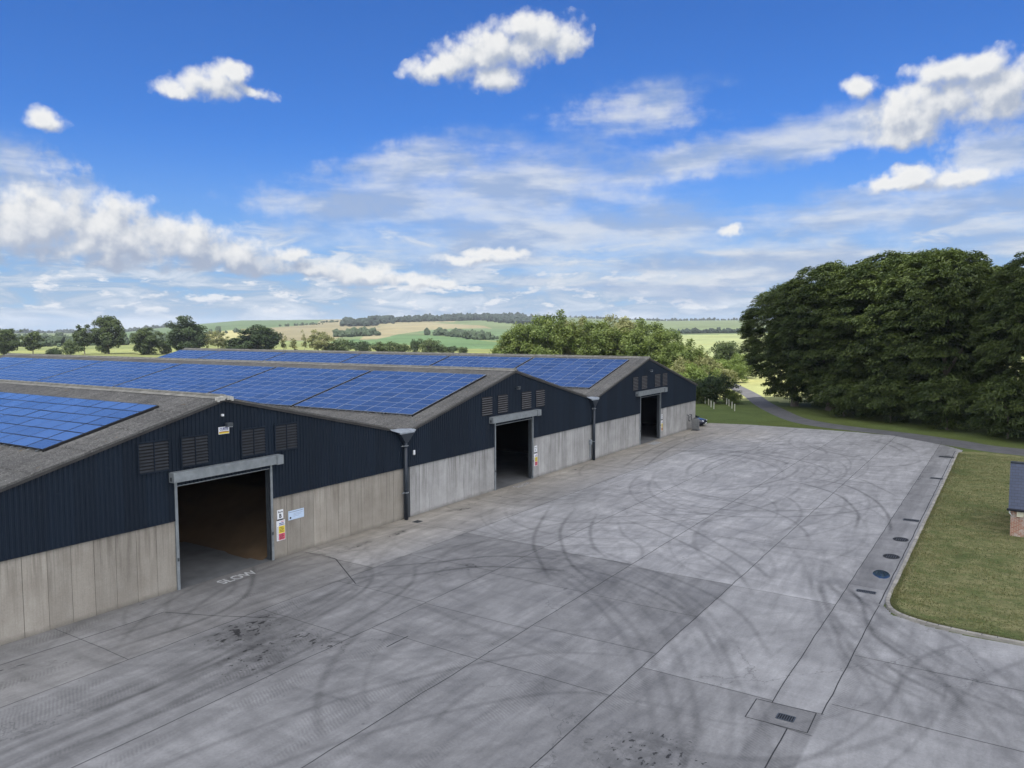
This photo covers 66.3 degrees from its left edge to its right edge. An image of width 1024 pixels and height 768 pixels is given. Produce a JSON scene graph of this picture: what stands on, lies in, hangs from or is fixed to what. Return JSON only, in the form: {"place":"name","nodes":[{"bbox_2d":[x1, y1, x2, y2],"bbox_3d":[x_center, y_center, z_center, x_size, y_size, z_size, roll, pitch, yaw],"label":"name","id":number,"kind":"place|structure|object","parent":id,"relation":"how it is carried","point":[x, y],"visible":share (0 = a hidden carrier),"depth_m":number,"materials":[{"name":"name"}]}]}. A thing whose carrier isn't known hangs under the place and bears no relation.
{"place":"outdoors","nodes":[
{"label":"outdoors","id":0,"kind":"place"},
{"bbox_2d":[0,317,1023,645],"bbox_3d":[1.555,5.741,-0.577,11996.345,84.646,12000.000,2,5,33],"label":"ground","id":1,"kind":"structure","parent":0,"point":[746,411],"depth_m":442.74,"materials":[{"name":"plant"}]},
{"bbox_2d":[0,328,21,354],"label":"tree","id":2,"kind":"object","parent":1,"relation":"on","point":[12,344],"visible":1,"depth_m":358.35,"materials":[{"name":"green plant"}]},
{"bbox_2d":[19,329,44,353],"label":"tree","id":3,"kind":"object","parent":1,"relation":"on","point":[33,344],"visible":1,"depth_m":373.56,"materials":[{"name":"green plant"}]},
{"bbox_2d":[45,347,62,354],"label":"bush","id":4,"kind":"object","parent":1,"relation":"on","point":[54,350],"visible":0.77,"depth_m":326.72,"materials":[{"name":"green plant"}]},
{"bbox_2d":[61,338,81,354],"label":"bush","id":5,"kind":"object","parent":1,"relation":"on","point":[71,348],"visible":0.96,"depth_m":347.13,"materials":[{"name":"green plant"}]},
{"bbox_2d":[72,324,99,353],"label":"tree","id":6,"kind":"object","parent":1,"relation":"on","point":[85,340],"visible":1,"depth_m":366.85,"materials":[{"name":"green plant"}]},
{"bbox_2d":[13,323,169,332],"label":"valley woods","id":7,"kind":"object","parent":1,"relation":"on","point":[24,330],"visible":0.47,"depth_m":2362.20,"materials":[{"name":"plant"}]},
{"bbox_2d":[90,315,126,353],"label":"tree","id":8,"kind":"object","parent":1,"relation":"on","point":[104,335],"visible":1,"depth_m":370.03,"materials":[{"name":"green plant"}]},
{"bbox_2d":[8,332,209,346],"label":"field hedges","id":9,"kind":"object","parent":1,"relation":"on","point":[56,339],"visible":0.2,"depth_m":559.47,"materials":[{"name":"plant"}]},
{"bbox_2d":[16,326,239,338],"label":"distant hedges","id":10,"kind":"object","parent":1,"relation":"on","point":[46,335],"visible":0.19,"depth_m":1000.40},
{"bbox_2d":[129,327,164,354],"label":"tree","id":11,"kind":"object","parent":1,"relation":"on","point":[148,344],"visible":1,"depth_m":359.98,"materials":[{"name":"green plant"}]},
{"bbox_2d":[157,341,171,353],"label":"bush","id":12,"kind":"object","parent":1,"relation":"on","point":[165,349],"visible":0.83,"depth_m":368.26,"materials":[{"name":"green plant"}]},
{"bbox_2d":[165,315,207,350],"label":"tree","id":13,"kind":"object","parent":1,"relation":"on","point":[189,334],"visible":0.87,"depth_m":346.64,"materials":[{"name":"green plant"}]},
{"bbox_2d":[0,379,403,645],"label":"grain shed","id":14,"kind":"structure","parent":1,"relation":"on","point":[89,525],"depth_m":35.40,"materials":[{"name":"metal"}]},
{"bbox_2d":[0,392,158,451],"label":"solar array","id":15,"kind":"object","parent":14,"relation":"on","point":[43,423],"visible":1,"depth_m":37.48,"materials":[{"name":"blue glass"}]},
{"bbox_2d":[177,470,266,559],"bbox_3d":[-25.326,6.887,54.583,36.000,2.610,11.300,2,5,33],"label":"doorway","id":16,"kind":"object","parent":14,"relation":"on","point":[227,515],"visible":0.16,"depth_m":45.57,"materials":[{"name":"black"}]},
{"bbox_2d":[218,427,228,434],"bbox_3d":[-13.875,2.229,37.753,0.022,0.350,0.600,2,5,33],"label":"name sign","id":17,"kind":"object","parent":14,"relation":"attached to","point":[223,430],"visible":0.94,"depth_m":37.72,"materials":[{"name":"white"}]},
{"bbox_2d":[277,509,282,520],"bbox_3d":[-12.108,6.841,40.950,0.022,0.558,0.400,2,5,33],"label":"store sign","id":18,"kind":"object","parent":14,"relation":"attached to","point":[279,515],"visible":1,"depth_m":40.91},
{"bbox_2d":[276,519,284,540],"bbox_3d":[-12.095,7.657,41.026,0.024,1.060,0.560,2,5,33],"label":"safety sign","id":19,"kind":"object","parent":14,"relation":"attached to","point":[280,527],"visible":1,"depth_m":41.01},
{"bbox_2d":[288,508,303,520],"bbox_3d":[-11.524,6.948,41.869,0.022,0.490,1.080,2,5,33],"label":"notice board","id":20,"kind":"object","parent":14,"relation":"attached to","point":[295,514],"visible":1,"depth_m":41.85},
{"bbox_2d":[204,331,212,347],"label":"tree","id":21,"kind":"object","parent":1,"relation":"on","point":[207,340],"visible":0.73,"depth_m":372.06,"materials":[{"name":"green plant"}]},
{"bbox_2d":[208,330,228,348],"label":"tree","id":22,"kind":"object","parent":1,"relation":"on","point":[220,342],"visible":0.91,"depth_m":410.25,"materials":[{"name":"green plant"}]},
{"bbox_2d":[224,335,250,348],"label":"tree","id":23,"kind":"object","parent":1,"relation":"on","point":[230,344],"visible":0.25,"depth_m":353.76,"materials":[{"name":"green plant"}]},
{"bbox_2d":[231,324,282,348],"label":"tree","id":24,"kind":"object","parent":1,"relation":"on","point":[259,337],"visible":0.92,"depth_m":347.07,"materials":[{"name":"green plant"}]},
{"bbox_2d":[281,333,286,349],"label":"tree","id":25,"kind":"object","parent":1,"relation":"on","point":[283,345],"visible":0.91,"depth_m":354.70,"materials":[{"name":"green plant"}]},
{"bbox_2d":[289,338,297,349],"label":"tree","id":26,"kind":"object","parent":1,"relation":"on","point":[292,344],"visible":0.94,"depth_m":355.80,"materials":[{"name":"green plant"}]},
{"bbox_2d":[0,353,592,519],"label":"grain shed","id":27,"kind":"structure","parent":1,"relation":"on","point":[451,454],"depth_m":57.69,"materials":[{"name":"metal"}]},
{"bbox_2d":[0,357,37,368],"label":"solar array","id":28,"kind":"object","parent":27,"relation":"on","point":[5,362],"visible":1,"depth_m":94.45,"materials":[{"name":"glass"}]},
{"bbox_2d":[0,358,101,381],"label":"solar array","id":29,"kind":"object","parent":27,"relation":"on","point":[35,370],"visible":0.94,"depth_m":86.88,"materials":[{"name":"glass"}]},
{"bbox_2d":[36,361,180,386],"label":"solar array","id":30,"kind":"object","parent":27,"relation":"on","point":[109,373],"visible":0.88,"depth_m":79.46,"materials":[{"name":"glass"}]},
{"bbox_2d":[114,364,275,392],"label":"solar array","id":31,"kind":"object","parent":27,"relation":"on","point":[202,378],"visible":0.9,"depth_m":71.83,"materials":[{"name":"glass"}]},
{"bbox_2d":[211,367,370,406],"bbox_3d":[-18.855,0.109,64.812,11.450,0.212,9.140,2,19,33],"label":"solar array","id":32,"kind":"object","parent":27,"relation":"on","point":[287,386],"visible":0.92,"depth_m":64.46,"materials":[{"name":"glass"}]},
{"bbox_2d":[294,371,486,416],"bbox_3d":[-9.036,0.533,58.510,11.400,0.211,9.140,2,19,33],"label":"solar array","id":33,"kind":"object","parent":27,"relation":"on","point":[403,392],"visible":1,"depth_m":57.93,"materials":[{"name":"glass"}]},
{"bbox_2d":[301,329,307,346],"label":"tree","id":34,"kind":"object","parent":1,"relation":"on","point":[305,342],"visible":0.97,"depth_m":359.03,"materials":[{"name":"green plant"}]},
{"bbox_2d":[279,320,341,325],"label":"hill hedge","id":35,"kind":"object","parent":1,"relation":"on","point":[313,323],"visible":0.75,"depth_m":1618.70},
{"bbox_2d":[307,329,334,349],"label":"tree","id":36,"kind":"object","parent":1,"relation":"on","point":[318,343],"visible":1,"depth_m":358.61,"materials":[{"name":"green plant"}]},
{"bbox_2d":[324,341,335,350],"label":"hedge bush","id":37,"kind":"object","parent":1,"relation":"on","point":[329,348],"visible":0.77,"depth_m":361.05,"materials":[{"name":"green plant"}]},
{"bbox_2d":[332,337,352,350],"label":"hedge bush","id":38,"kind":"object","parent":1,"relation":"on","point":[340,345],"visible":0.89,"depth_m":363.95,"materials":[{"name":"green plant"}]},
{"bbox_2d":[332,326,380,336],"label":"hill copse","id":39,"kind":"object","parent":1,"relation":"on","point":[355,331],"visible":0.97,"depth_m":869.83,"materials":[{"name":"plant"}]},
{"bbox_2d":[348,340,371,350],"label":"hedge bush","id":40,"kind":"object","parent":1,"relation":"on","point":[362,346],"visible":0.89,"depth_m":365.06,"materials":[{"name":"green plant"}]},
{"bbox_2d":[368,341,399,351],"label":"hedge bush","id":41,"kind":"object","parent":1,"relation":"on","point":[385,347],"visible":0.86,"depth_m":364.66,"materials":[{"name":"green plant"}]},
{"bbox_2d":[395,343,410,351],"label":"hedge bush","id":42,"kind":"object","parent":1,"relation":"on","point":[403,347],"visible":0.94,"depth_m":366.64,"materials":[{"name":"green plant"}]},
{"bbox_2d":[410,339,420,351],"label":"hedge bush","id":43,"kind":"object","parent":1,"relation":"on","point":[414,345],"visible":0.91,"depth_m":368.05,"materials":[{"name":"green plant"}]},
{"bbox_2d":[416,338,441,351],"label":"hedge bush","id":44,"kind":"object","parent":1,"relation":"on","point":[429,343],"visible":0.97,"depth_m":365.07,"materials":[{"name":"green plant"}]},
{"bbox_2d":[169,348,697,459],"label":"grain shed","id":45,"kind":"structure","parent":1,"relation":"on","point":[633,398],"depth_m":79.91,"materials":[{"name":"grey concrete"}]},
{"bbox_2d":[157,350,219,358],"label":"solar array","id":46,"kind":"object","parent":45,"relation":"on","point":[193,354],"visible":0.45,"depth_m":117.58,"materials":[{"name":"glass"}]},
{"bbox_2d":[199,351,284,360],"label":"solar array","id":47,"kind":"object","parent":45,"relation":"on","point":[241,355],"visible":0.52,"depth_m":110.88,"materials":[{"name":"glass"}]},
{"bbox_2d":[265,352,359,362],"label":"solar array","id":48,"kind":"object","parent":45,"relation":"on","point":[317,357],"visible":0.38,"depth_m":103.27,"materials":[{"name":"glass"}]},
{"bbox_2d":[341,354,448,365],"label":"solar array","id":49,"kind":"object","parent":45,"relation":"on","point":[426,360],"visible":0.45,"depth_m":95.56,"materials":[{"name":"glass"}]},
{"bbox_2d":[431,356,532,367],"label":"solar array","id":50,"kind":"object","parent":45,"relation":"on","point":[484,361],"visible":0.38,"depth_m":88.55,"materials":[{"name":"glass"}]},
{"bbox_2d":[517,358,628,388],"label":"solar array","id":51,"kind":"object","parent":45,"relation":"on","point":[576,372],"visible":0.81,"depth_m":80.34,"materials":[{"name":"glass"}]},
{"bbox_2d":[340,312,544,325],"bbox_3d":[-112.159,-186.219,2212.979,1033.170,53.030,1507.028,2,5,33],"label":"woods","id":52,"kind":"object","parent":1,"relation":"on","point":[503,317],"visible":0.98,"depth_m":1785.13,"materials":[{"name":"plant"}]},
{"bbox_2d":[437,344,448,352],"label":"hedge bush","id":53,"kind":"object","parent":1,"relation":"on","point":[442,348],"visible":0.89,"depth_m":368.94,"materials":[{"name":"green plant"}]},
{"bbox_2d":[446,345,456,352],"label":"hedge bush","id":54,"kind":"object","parent":1,"relation":"on","point":[453,349],"visible":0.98,"depth_m":369.45,"materials":[{"name":"green plant"}]},
{"bbox_2d":[424,327,498,339],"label":"field hedgerow","id":55,"kind":"object","parent":1,"relation":"on","point":[468,334],"visible":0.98,"depth_m":767.45,"materials":[{"name":"plant"}]},
{"bbox_2d":[457,347,467,352],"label":"hedge bush","id":56,"kind":"object","parent":1,"relation":"on","point":[463,349],"visible":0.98,"depth_m":369.65,"materials":[{"name":"green plant"}]},
{"bbox_2d":[489,341,519,353],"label":"ash tree","id":57,"kind":"object","parent":1,"relation":"on","point":[497,349],"visible":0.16,"depth_m":177.84,"materials":[{"name":"green plant"}]},
{"bbox_2d":[0,423,1023,767],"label":"yard","id":58,"kind":"structure","parent":1,"relation":"on","point":[728,647],"depth_m":29.61,"materials":[{"name":"concrete"}]},
{"bbox_2d":[217,571,255,583],"bbox_3d":[-13.264,9.334,37.906,0.627,0.001,2.076,2,5,33],"label":"painted word","id":59,"kind":"object","parent":58,"relation":"on","point":[238,578],"visible":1,"depth_m":37.91,"materials":[{"name":"paint"}]},
{"bbox_2d":[0,432,689,750],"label":"yard stains","id":60,"kind":"object","parent":58,"relation":"on","point":[309,644],"visible":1,"depth_m":29.80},
{"bbox_2d":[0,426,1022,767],"bbox_3d":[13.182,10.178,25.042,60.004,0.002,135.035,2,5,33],"label":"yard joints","id":61,"kind":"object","parent":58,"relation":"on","point":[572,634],"visible":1,"depth_m":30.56,"materials":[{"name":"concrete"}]},
{"bbox_2d":[691,418,699,430],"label":"water tank","id":62,"kind":"object","parent":58,"relation":"on","point":[695,425],"visible":1,"depth_m":90.90,"materials":[{"name":"grey plastic"}]},
{"bbox_2d":[775,713,795,721],"bbox_3d":[8.419,10.268,24.113,0.540,0.034,0.400,2,5,33],"label":"drain grate","id":63,"kind":"object","parent":58,"relation":"on","point":[785,717],"visible":1,"depth_m":24.11,"materials":[{"name":"metal"}]},
{"bbox_2d":[856,589,875,593],"bbox_3d":[16.048,9.420,35.535,0.820,0.034,0.360,2,5,33],"label":"drain grate","id":64,"kind":"object","parent":58,"relation":"on","point":[865,591],"visible":1,"depth_m":35.54,"materials":[{"name":"metal"}]},
{"bbox_2d":[873,570,889,578],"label":"puddle","id":65,"kind":"object","parent":58,"relation":"on","point":[883,574],"visible":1,"depth_m":37.98,"materials":[{"name":"blue liquid"}]},
{"bbox_2d":[883,554,899,558],"bbox_3d":[19.812,9.007,40.946,0.824,0.023,0.974,2,5,33],"label":"manhole cover","id":66,"kind":"object","parent":58,"relation":"on","point":[891,556],"visible":1,"depth_m":40.94,"materials":[{"name":"metal"}]},
{"bbox_2d":[893,537,908,541],"bbox_3d":[21.922,8.764,44.217,0.824,0.023,0.974,2,5,33],"label":"manhole cover","id":67,"kind":"object","parent":58,"relation":"on","point":[901,539],"visible":1,"depth_m":44.19,"materials":[{"name":"metal"}]},
{"bbox_2d":[496,321,546,353],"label":"ash tree","id":68,"kind":"object","parent":1,"relation":"on","point":[508,338],"visible":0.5,"depth_m":174.93,"materials":[{"name":"green plant"}]},
{"bbox_2d":[521,309,580,354],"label":"ash tree","id":69,"kind":"object","parent":1,"relation":"on","point":[553,340],"visible":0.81,"depth_m":173.21,"materials":[{"name":"green plant"}]},
{"bbox_2d":[555,315,592,354],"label":"ash tree","id":70,"kind":"object","parent":1,"relation":"on","point":[566,352],"visible":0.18,"depth_m":178.12,"materials":[{"name":"green plant"}]},
{"bbox_2d":[572,319,624,355],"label":"ash tree","id":71,"kind":"object","parent":1,"relation":"on","point":[599,339],"visible":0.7,"depth_m":171.88,"materials":[{"name":"green plant"}]},
{"bbox_2d":[602,313,642,355],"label":"ash tree","id":72,"kind":"object","parent":1,"relation":"on","point":[624,324],"visible":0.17,"depth_m":174.93,"materials":[{"name":"green plant"}]},
{"bbox_2d":[615,317,667,355],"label":"ash tree","id":73,"kind":"object","parent":1,"relation":"on","point":[633,338],"visible":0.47,"depth_m":166.39,"materials":[{"name":"green plant"}]},
{"bbox_2d":[536,315,770,320],"bbox_3d":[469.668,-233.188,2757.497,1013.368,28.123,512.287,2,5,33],"label":"skyline woods","id":74,"kind":"object","parent":1,"relation":"on","point":[671,319],"visible":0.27,"depth_m":2779.05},
{"bbox_2d":[633,327,685,363],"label":"ash tree","id":75,"kind":"object","parent":1,"relation":"on","point":[659,343],"visible":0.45,"depth_m":160.62,"materials":[{"name":"green plant"}]},
{"bbox_2d":[657,338,705,368],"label":"ash tree","id":76,"kind":"object","parent":1,"relation":"on","point":[667,361],"visible":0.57,"depth_m":155.31,"materials":[{"name":"green plant"}]},
{"bbox_2d":[669,356,703,373],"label":"young tree","id":77,"kind":"object","parent":1,"relation":"on","point":[679,367],"visible":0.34,"depth_m":144.97,"materials":[{"name":"green plant"}]},
{"bbox_2d":[688,377,703,385],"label":"young tree","id":78,"kind":"object","parent":1,"relation":"on","point":[696,380],"visible":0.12,"depth_m":128.96,"materials":[{"name":"green plant"}]},
{"bbox_2d":[678,360,721,381],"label":"young tree","id":79,"kind":"object","parent":1,"relation":"on","point":[694,371],"visible":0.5,"depth_m":136.08,"materials":[{"name":"green plant"}]},
{"bbox_2d":[695,415,706,424],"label":"parked car","id":80,"kind":"object","parent":1,"relation":"on","point":[702,421],"visible":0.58,"depth_m":94.84,"materials":[{"name":"blue paint"}]},
{"bbox_2d":[696,387,709,402],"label":"young tree","id":81,"kind":"object","parent":1,"relation":"on","point":[699,396],"visible":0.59,"depth_m":122.82,"materials":[{"name":"green plant"}]},
{"bbox_2d":[687,352,722,372],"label":"young tree","id":82,"kind":"object","parent":1,"relation":"on","point":[708,362],"visible":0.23,"depth_m":153.92,"materials":[{"name":"green plant"}]},
{"bbox_2d":[696,372,740,402],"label":"young tree","id":83,"kind":"object","parent":1,"relation":"on","point":[714,386],"visible":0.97,"depth_m":122.21,"materials":[{"name":"green plant"}]},
{"bbox_2d":[671,327,766,333],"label":"dark hedgerow","id":84,"kind":"object","parent":1,"relation":"on","point":[695,330],"visible":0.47,"depth_m":983.04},
{"bbox_2d":[710,358,731,374],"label":"young tree","id":85,"kind":"object","parent":1,"relation":"on","point":[723,362],"visible":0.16,"depth_m":158.50,"materials":[{"name":"green plant"}]},
{"bbox_2d":[704,365,739,389],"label":"young tree","id":86,"kind":"object","parent":1,"relation":"on","point":[727,373],"visible":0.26,"depth_m":144.38,"materials":[{"name":"green plant"}]},
{"bbox_2d":[705,341,742,362],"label":"young tree","id":87,"kind":"object","parent":1,"relation":"on","point":[724,350],"visible":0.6,"depth_m":205.73,"materials":[{"name":"green plant"}]},
{"bbox_2d":[723,390,742,403],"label":"young tree","id":88,"kind":"object","parent":1,"relation":"on","point":[733,396],"visible":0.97,"depth_m":121.57,"materials":[{"name":"green plant"}]},
{"bbox_2d":[728,364,749,381],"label":"young tree","id":89,"kind":"object","parent":1,"relation":"on","point":[740,369],"visible":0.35,"depth_m":167.32,"materials":[{"name":"green plant"}]},
{"bbox_2d":[725,352,753,377],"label":"young tree","id":90,"kind":"object","parent":1,"relation":"on","point":[738,361],"visible":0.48,"depth_m":181.36,"materials":[{"name":"green plant"}]},
{"bbox_2d":[736,282,852,406],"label":"beech tree","id":91,"kind":"object","parent":1,"relation":"on","point":[752,334],"visible":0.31,"depth_m":115.90,"materials":[{"name":"green plant"}]},
{"bbox_2d":[765,260,902,410],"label":"beech tree","id":92,"kind":"object","parent":1,"relation":"on","point":[821,275],"visible":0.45,"depth_m":108.03,"materials":[{"name":"green plant"}]},
{"bbox_2d":[809,373,875,416],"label":"beech shrub","id":93,"kind":"object","parent":1,"relation":"on","point":[835,399],"visible":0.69,"depth_m":103.24,"materials":[{"name":"green plant"}]},
{"bbox_2d":[845,374,926,422],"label":"beech shrub","id":94,"kind":"object","parent":1,"relation":"on","point":[890,402],"visible":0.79,"depth_m":96.91,"materials":[{"name":"green plant"}]},
{"bbox_2d":[812,250,970,415],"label":"beech tree","id":95,"kind":"object","parent":1,"relation":"on","point":[892,260],"visible":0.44,"depth_m":101.22,"materials":[{"name":"green plant"}]},
{"bbox_2d":[859,248,976,359],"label":"beech tree","id":96,"kind":"object","parent":1,"relation":"on","point":[920,253],"visible":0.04,"depth_m":112.23,"materials":[{"name":"green plant"}]},
{"bbox_2d":[868,247,1023,422],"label":"beech tree","id":97,"kind":"object","parent":1,"relation":"on","point":[955,264],"visible":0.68,"depth_m":93.37,"materials":[{"name":"green plant"}]},
{"bbox_2d":[898,375,994,429],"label":"beech shrub","id":98,"kind":"object","parent":1,"relation":"on","point":[951,403],"visible":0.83,"depth_m":89.68,"materials":[{"name":"green plant"}]},
{"bbox_2d":[885,452,1023,645],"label":"kerb","id":99,"kind":"structure","parent":1,"relation":"on","point":[890,608],"depth_m":32.83,"materials":[{"name":"concrete"}]},
{"bbox_2d":[933,266,1023,416],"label":"beech tree","id":100,"kind":"object","parent":1,"relation":"on","point":[1011,365],"visible":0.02,"depth_m":100.58,"materials":[{"name":"green plant"}]},
{"bbox_2d":[961,374,1023,438],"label":"beech shrub","id":101,"kind":"object","parent":1,"relation":"on","point":[992,403],"visible":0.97,"depth_m":82.55,"materials":[{"name":"green plant"}]},
{"bbox_2d":[968,251,1023,409],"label":"beech tree","id":102,"kind":"object","parent":1,"relation":"on","point":[1010,276],"visible":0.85,"depth_m":85.39,"materials":[{"name":"green plant"}]},
{"bbox_2d":[1007,461,1023,536],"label":"brick hut","id":103,"kind":"object","parent":1,"relation":"on","point":[1016,498],"visible":1,"depth_m":44.82,"materials":[{"name":"brick"}]},
{"bbox_2d":[1011,397,1023,425],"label":"beech shrub","id":104,"kind":"object","parent":1,"relation":"on","point":[1021,419],"visible":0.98,"depth_m":79.68,"materials":[{"name":"green plant"}]},
{"bbox_2d":[0,0,1023,332],"label":"sky","id":105,"kind":"structure","parent":0,"point":[207,161],"materials":[{"name":"blue"}]},
{"bbox_2d":[729,384,1023,455],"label":"road","id":106,"kind":"structure","parent":0,"point":[759,401],"depth_m":90.61,"materials":[{"name":"asphalt"}]},
{"bbox_2d":[890,452,1023,640],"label":"lawn","id":107,"kind":"structure","parent":0,"point":[962,621],"depth_m":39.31,"materials":[{"name":"plant"}]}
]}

